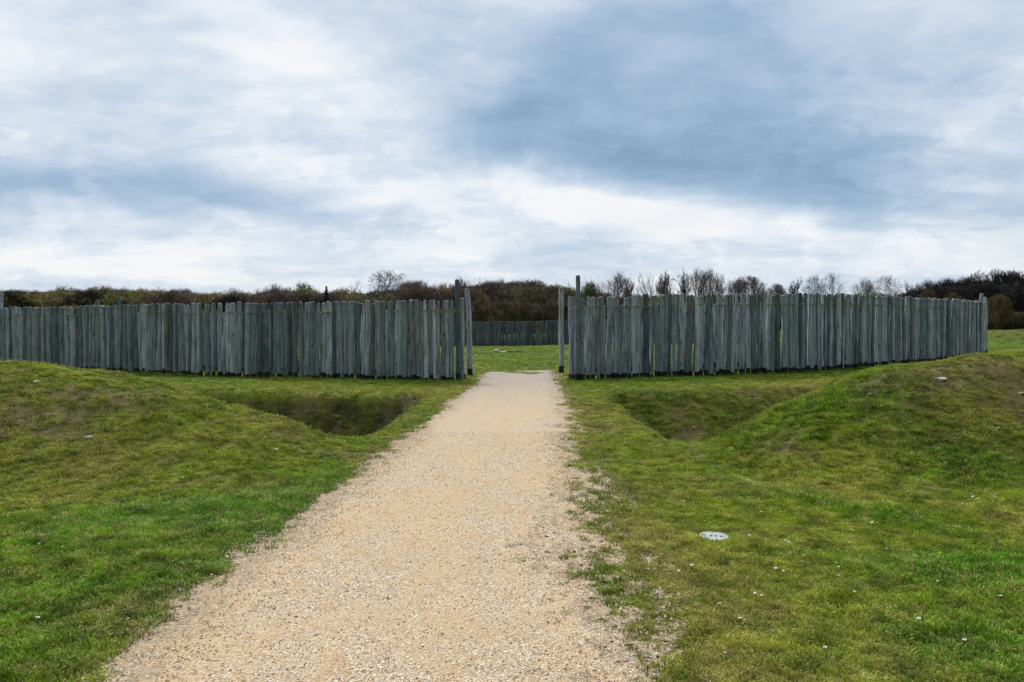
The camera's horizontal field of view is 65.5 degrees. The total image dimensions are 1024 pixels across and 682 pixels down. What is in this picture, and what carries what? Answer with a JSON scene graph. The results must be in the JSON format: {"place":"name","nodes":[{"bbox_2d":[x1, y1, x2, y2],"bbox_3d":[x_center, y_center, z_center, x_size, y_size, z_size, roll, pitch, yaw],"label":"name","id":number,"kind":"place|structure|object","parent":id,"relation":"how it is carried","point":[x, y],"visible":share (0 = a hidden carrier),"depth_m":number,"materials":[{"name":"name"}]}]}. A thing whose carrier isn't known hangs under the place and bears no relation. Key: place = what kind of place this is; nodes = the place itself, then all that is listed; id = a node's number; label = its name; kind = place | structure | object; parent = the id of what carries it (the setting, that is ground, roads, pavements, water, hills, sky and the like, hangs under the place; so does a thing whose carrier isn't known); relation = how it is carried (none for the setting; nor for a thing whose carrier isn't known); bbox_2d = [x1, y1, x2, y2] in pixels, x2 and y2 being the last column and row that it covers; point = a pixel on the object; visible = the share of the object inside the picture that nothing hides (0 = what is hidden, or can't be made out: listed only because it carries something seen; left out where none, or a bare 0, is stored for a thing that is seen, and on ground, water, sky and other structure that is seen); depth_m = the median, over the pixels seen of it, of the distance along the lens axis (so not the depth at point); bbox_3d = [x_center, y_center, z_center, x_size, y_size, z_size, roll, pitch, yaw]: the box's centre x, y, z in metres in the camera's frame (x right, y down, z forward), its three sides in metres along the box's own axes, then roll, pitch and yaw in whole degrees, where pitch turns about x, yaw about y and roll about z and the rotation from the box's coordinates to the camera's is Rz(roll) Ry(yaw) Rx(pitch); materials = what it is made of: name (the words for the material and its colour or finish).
{"place":"outdoors","nodes":[
{"label":"outdoors","id":0,"kind":"place"},
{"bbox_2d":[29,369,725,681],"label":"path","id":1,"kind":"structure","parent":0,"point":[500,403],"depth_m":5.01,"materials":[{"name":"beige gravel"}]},
{"bbox_2d":[0,330,1023,681],"bbox_3d":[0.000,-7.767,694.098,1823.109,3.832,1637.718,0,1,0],"label":"ground","id":2,"kind":"structure","parent":0,"point":[404,400],"depth_m":9.18,"materials":[{"name":"green plant"}]},
{"bbox_2d":[0,293,3,307],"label":"timber post","id":3,"kind":"object","parent":2,"relation":"on","point":[1,299],"visible":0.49,"depth_m":35.93,"materials":[{"name":"grey wood"}]},
{"bbox_2d":[1,288,39,298],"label":"bare tree","id":4,"kind":"object","parent":2,"relation":"on","point":[34,293],"visible":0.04,"depth_m":179.76,"materials":[{"name":"brown plant"}]},
{"bbox_2d":[39,285,80,306],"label":"budding tree","id":5,"kind":"object","parent":2,"relation":"on","point":[62,290],"visible":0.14,"depth_m":172.64,"materials":[{"name":"green plant"}]},
{"bbox_2d":[95,300,99,331],"bbox_3d":[-20.812,-0.376,40.004,0.247,3.376,0.235,0,1,0],"label":"timber post","id":6,"kind":"object","parent":2,"relation":"on","point":[97,302],"visible":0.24,"depth_m":39.90,"materials":[{"name":"grey wood"}]},
{"bbox_2d":[82,284,115,294],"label":"budding tree","id":7,"kind":"object","parent":2,"relation":"on","point":[106,289],"visible":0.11,"depth_m":170.43,"materials":[{"name":"green plant"}]},
{"bbox_2d":[117,297,119,313],"bbox_3d":[-19.749,-0.469,39.992,0.196,3.526,0.186,0,1,0],"label":"timber post","id":8,"kind":"object","parent":2,"relation":"on","point":[118,304],"visible":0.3,"depth_m":39.92,"materials":[{"name":"grey wood"}]},
{"bbox_2d":[135,287,159,295],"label":"budding tree","id":9,"kind":"object","parent":2,"relation":"on","point":[147,290],"visible":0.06,"depth_m":174.06,"materials":[{"name":"green plant"}]},
{"bbox_2d":[170,287,194,296],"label":"bare tree","id":10,"kind":"object","parent":2,"relation":"on","point":[188,290],"visible":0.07,"depth_m":173.83,"materials":[{"name":"brown plant"}]},
{"bbox_2d":[0,279,464,379],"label":"palisade","id":11,"kind":"object","parent":2,"relation":"on","point":[36,335],"visible":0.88,"depth_m":26.80,"materials":[{"name":"grey wood"}]},
{"bbox_2d":[222,287,247,311],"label":"bare tree","id":12,"kind":"object","parent":2,"relation":"on","point":[238,293],"visible":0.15,"depth_m":169.96,"materials":[{"name":"brown plant"}]},
{"bbox_2d":[22,310,454,373],"bbox_3d":[-13.749,0.104,33.361,25.361,2.646,2.059,0,1,27],"label":"palisade","id":13,"kind":"object","parent":2,"relation":"on","point":[223,338],"visible":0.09,"depth_m":30.12,"materials":[{"name":"grey wood"}]},
{"bbox_2d":[247,282,289,298],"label":"bare tree","id":14,"kind":"object","parent":2,"relation":"on","point":[275,289],"visible":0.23,"depth_m":167.34,"materials":[{"name":"brown plant"}]},
{"bbox_2d":[282,282,320,294],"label":"budding tree","id":15,"kind":"object","parent":2,"relation":"on","point":[301,287],"visible":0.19,"depth_m":163.11,"materials":[{"name":"green plant"}]},
{"bbox_2d":[319,286,333,307],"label":"spruce tree","id":16,"kind":"object","parent":2,"relation":"on","point":[326,295],"visible":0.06,"depth_m":129.77,"materials":[{"name":"green plant"}]},
{"bbox_2d":[332,286,360,301],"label":"budding tree","id":17,"kind":"object","parent":2,"relation":"on","point":[338,291],"visible":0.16,"depth_m":159.35,"materials":[{"name":"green plant"}]},
{"bbox_2d":[345,269,416,305],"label":"bare tree","id":18,"kind":"object","parent":2,"relation":"on","point":[385,290],"visible":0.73,"depth_m":149.81,"materials":[{"name":"brown plant"}]},
{"bbox_2d":[392,280,430,294],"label":"bare tree","id":19,"kind":"object","parent":2,"relation":"on","point":[418,284],"visible":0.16,"depth_m":163.36,"materials":[{"name":"brown plant"}]},
{"bbox_2d":[419,292,433,307],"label":"green bush","id":20,"kind":"object","parent":2,"relation":"on","point":[422,299],"visible":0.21,"depth_m":139.51,"materials":[{"name":"green plant"}]},
{"bbox_2d":[432,281,454,310],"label":"budding tree","id":21,"kind":"object","parent":2,"relation":"on","point":[442,288],"visible":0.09,"depth_m":148.59,"materials":[{"name":"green plant"}]},
{"bbox_2d":[447,279,468,289],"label":"bare tree","id":22,"kind":"object","parent":2,"relation":"on","point":[461,284],"visible":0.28,"depth_m":163.91,"materials":[{"name":"brown plant"}]},
{"bbox_2d":[465,289,472,375],"bbox_3d":[-1.512,-0.186,28.006,0.307,3.306,0.210,0,1,0],"label":"timber post","id":23,"kind":"object","parent":2,"relation":"on","point":[469,336],"visible":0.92,"depth_m":27.92,"materials":[{"name":"grey wood"}]},
{"bbox_2d":[470,288,489,305],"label":"budding tree","id":24,"kind":"object","parent":2,"relation":"on","point":[485,298],"visible":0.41,"depth_m":144.45,"materials":[{"name":"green plant"}]},
{"bbox_2d":[462,274,503,287],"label":"bare tree","id":25,"kind":"object","parent":2,"relation":"on","point":[473,281],"visible":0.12,"depth_m":165.53,"materials":[{"name":"brown plant"}]},
{"bbox_2d":[0,278,1023,334],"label":"wood","id":26,"kind":"object","parent":2,"relation":"on","point":[503,306],"visible":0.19,"depth_m":141.94,"materials":[{"name":"green plant"}]},
{"bbox_2d":[502,278,550,301],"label":"bare tree","id":27,"kind":"object","parent":2,"relation":"on","point":[531,283],"visible":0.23,"depth_m":162.25,"materials":[{"name":"brown plant"}]},
{"bbox_2d":[529,282,572,305],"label":"budding tree","id":28,"kind":"object","parent":2,"relation":"on","point":[557,286],"visible":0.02,"depth_m":153.49,"materials":[{"name":"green plant"}]},
{"bbox_2d":[558,287,563,372],"bbox_3d":[1.793,-0.272,28.903,0.218,3.356,0.234,0,1,0],"label":"timber post","id":29,"kind":"object","parent":2,"relation":"on","point":[560,329],"visible":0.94,"depth_m":28.82,"materials":[{"name":"grey wood"}]},
{"bbox_2d":[563,276,605,296],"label":"bare tree","id":30,"kind":"object","parent":2,"relation":"on","point":[597,290],"visible":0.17,"depth_m":148.53,"materials":[{"name":"grey plant"}]},
{"bbox_2d":[436,318,737,345],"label":"palisade","id":31,"kind":"object","parent":2,"relation":"on","point":[486,334],"visible":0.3,"depth_m":80.28,"materials":[{"name":"grey wood"}]},
{"bbox_2d":[580,281,598,300],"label":"budding tree","id":32,"kind":"object","parent":2,"relation":"on","point":[590,290],"visible":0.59,"depth_m":139.48,"materials":[{"name":"green plant"}]},
{"bbox_2d":[598,272,635,312],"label":"bare tree","id":33,"kind":"object","parent":2,"relation":"on","point":[615,281],"visible":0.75,"depth_m":148.25,"materials":[{"name":"grey plant"}]},
{"bbox_2d":[623,279,640,299],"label":"bare tree","id":34,"kind":"object","parent":2,"relation":"on","point":[633,285],"visible":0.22,"depth_m":160.33,"materials":[{"name":"grey plant"}]},
{"bbox_2d":[620,272,674,302],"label":"bare tree","id":35,"kind":"object","parent":2,"relation":"on","point":[656,289],"visible":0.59,"depth_m":148.55,"materials":[{"name":"grey plant"}]},
{"bbox_2d":[656,270,673,298],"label":"bare tree","id":36,"kind":"object","parent":2,"relation":"on","point":[663,291],"visible":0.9,"depth_m":147.28,"materials":[{"name":"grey plant"}]},
{"bbox_2d":[674,269,690,298],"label":"bare tree","id":37,"kind":"object","parent":2,"relation":"on","point":[684,288],"visible":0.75,"depth_m":151.97,"materials":[{"name":"grey plant"}]},
{"bbox_2d":[681,268,708,300],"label":"bare tree","id":38,"kind":"object","parent":2,"relation":"on","point":[696,280],"visible":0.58,"depth_m":150.06,"materials":[{"name":"grey plant"}]},
{"bbox_2d":[695,267,727,303],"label":"bare tree","id":39,"kind":"object","parent":2,"relation":"on","point":[710,280],"visible":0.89,"depth_m":146.48,"materials":[{"name":"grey plant"}]},
{"bbox_2d":[699,531,727,539],"bbox_3d":[1.569,1.533,6.143,0.248,0.063,0.248,3,5,0],"label":"manhole cover","id":40,"kind":"object","parent":2,"relation":"on","point":[713,535],"visible":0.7,"depth_m":6.16,"materials":[{"name":"concrete"}]},
{"bbox_2d":[574,302,890,371],"bbox_3d":[10.029,-0.098,30.686,16.468,2.936,2.127,0,1,-25],"label":"palisade","id":41,"kind":"object","parent":2,"relation":"on","point":[621,315],"visible":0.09,"depth_m":28.16,"materials":[{"name":"grey wood"}]},
{"bbox_2d":[715,279,750,302],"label":"bare tree","id":42,"kind":"object","parent":2,"relation":"on","point":[724,290],"visible":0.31,"depth_m":150.21,"materials":[{"name":"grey plant"}]},
{"bbox_2d":[723,275,768,303],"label":"bare tree","id":43,"kind":"object","parent":2,"relation":"on","point":[754,289],"visible":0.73,"depth_m":139.69,"materials":[{"name":"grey plant"}]},
{"bbox_2d":[766,283,786,294],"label":"bare tree","id":44,"kind":"object","parent":2,"relation":"on","point":[778,288],"visible":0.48,"depth_m":159.01,"materials":[{"name":"grey plant"}]},
{"bbox_2d":[568,275,985,380],"bbox_3d":[12.895,-0.328,30.018,25.179,3.461,3.857,-1,1,-34],"label":"palisade","id":45,"kind":"object","parent":2,"relation":"on","point":[929,329],"visible":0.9,"depth_m":25.05,"materials":[{"name":"grey wood"}]},
{"bbox_2d":[787,277,803,294],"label":"bare tree","id":46,"kind":"object","parent":2,"relation":"on","point":[793,290],"visible":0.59,"depth_m":150.36,"materials":[{"name":"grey plant"}]},
{"bbox_2d":[801,275,827,301],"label":"bare tree","id":47,"kind":"object","parent":2,"relation":"on","point":[814,281],"visible":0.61,"depth_m":149.76,"materials":[{"name":"grey plant"}]},
{"bbox_2d":[817,272,846,300],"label":"bare tree","id":48,"kind":"object","parent":2,"relation":"on","point":[830,277],"visible":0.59,"depth_m":149.98,"materials":[{"name":"grey plant"}]},
{"bbox_2d":[849,276,876,295],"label":"bare tree","id":49,"kind":"object","parent":2,"relation":"on","point":[862,286],"visible":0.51,"depth_m":164.66,"materials":[{"name":"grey plant"}]},
{"bbox_2d":[866,274,908,296],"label":"bare tree","id":50,"kind":"object","parent":2,"relation":"on","point":[889,292],"visible":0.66,"depth_m":144.95,"materials":[{"name":"grey plant"}]},
{"bbox_2d":[905,281,911,294],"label":"bare tree","id":51,"kind":"object","parent":2,"relation":"on","point":[906,288],"visible":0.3,"depth_m":159.35,"materials":[{"name":"grey plant"}]},
{"bbox_2d":[904,280,940,297],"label":"bare tree","id":52,"kind":"object","parent":2,"relation":"on","point":[926,285],"visible":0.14,"depth_m":139.01,"materials":[{"name":"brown plant"}]},
{"bbox_2d":[916,288,936,298],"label":"ochre shrub","id":53,"kind":"object","parent":2,"relation":"on","point":[926,294],"visible":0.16,"depth_m":109.05,"materials":[{"name":"brown plant"}]},
{"bbox_2d":[935,377,946,380],"bbox_3d":[5.285,0.473,9.808,0.135,0.054,0.091,0,1,32],"label":"stone","id":54,"kind":"object","parent":2,"relation":"on","point":[940,378],"visible":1,"depth_m":9.78,"materials":[{"name":"stone"}]},
{"bbox_2d":[927,277,961,297],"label":"bare tree","id":55,"kind":"object","parent":2,"relation":"on","point":[945,283],"visible":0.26,"depth_m":134.37,"materials":[{"name":"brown plant"}]},
{"bbox_2d":[944,291,961,309],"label":"ochre shrub","id":56,"kind":"object","parent":2,"relation":"on","point":[951,296],"visible":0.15,"depth_m":109.06,"materials":[{"name":"brown plant"}]},
{"bbox_2d":[953,276,976,285],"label":"bare tree","id":57,"kind":"object","parent":2,"relation":"on","point":[962,280],"visible":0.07,"depth_m":134.74,"materials":[{"name":"brown plant"}]},
{"bbox_2d":[979,293,983,301],"bbox_3d":[22.930,-0.698,38.894,0.234,3.256,0.218,0,1,0],"label":"timber post","id":58,"kind":"object","parent":2,"relation":"on","point":[981,297],"visible":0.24,"depth_m":38.81,"materials":[{"name":"grey wood"}]},
{"bbox_2d":[984,297,987,353],"bbox_3d":[23.255,-0.609,39.102,0.200,3.106,0.208,0,1,0],"label":"timber post","id":59,"kind":"object","parent":2,"relation":"on","point":[986,336],"visible":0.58,"depth_m":39.02,"materials":[{"name":"grey wood"}]},
{"bbox_2d":[961,269,1013,291],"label":"bare tree","id":60,"kind":"object","parent":2,"relation":"on","point":[997,275],"visible":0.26,"depth_m":123.73,"materials":[{"name":"brown plant"}]},
{"bbox_2d":[987,292,1016,329],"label":"ochre shrub","id":61,"kind":"object","parent":2,"relation":"on","point":[1001,305],"visible":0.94,"depth_m":98.93,"materials":[{"name":"brown plant"}]},
{"bbox_2d":[988,269,1023,288],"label":"bare tree","id":62,"kind":"object","parent":2,"relation":"on","point":[1015,276],"visible":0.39,"depth_m":123.42,"materials":[{"name":"brown plant"}]},
{"bbox_2d":[0,0,1023,297],"label":"sky","id":63,"kind":"structure","parent":0,"point":[200,146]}
]}

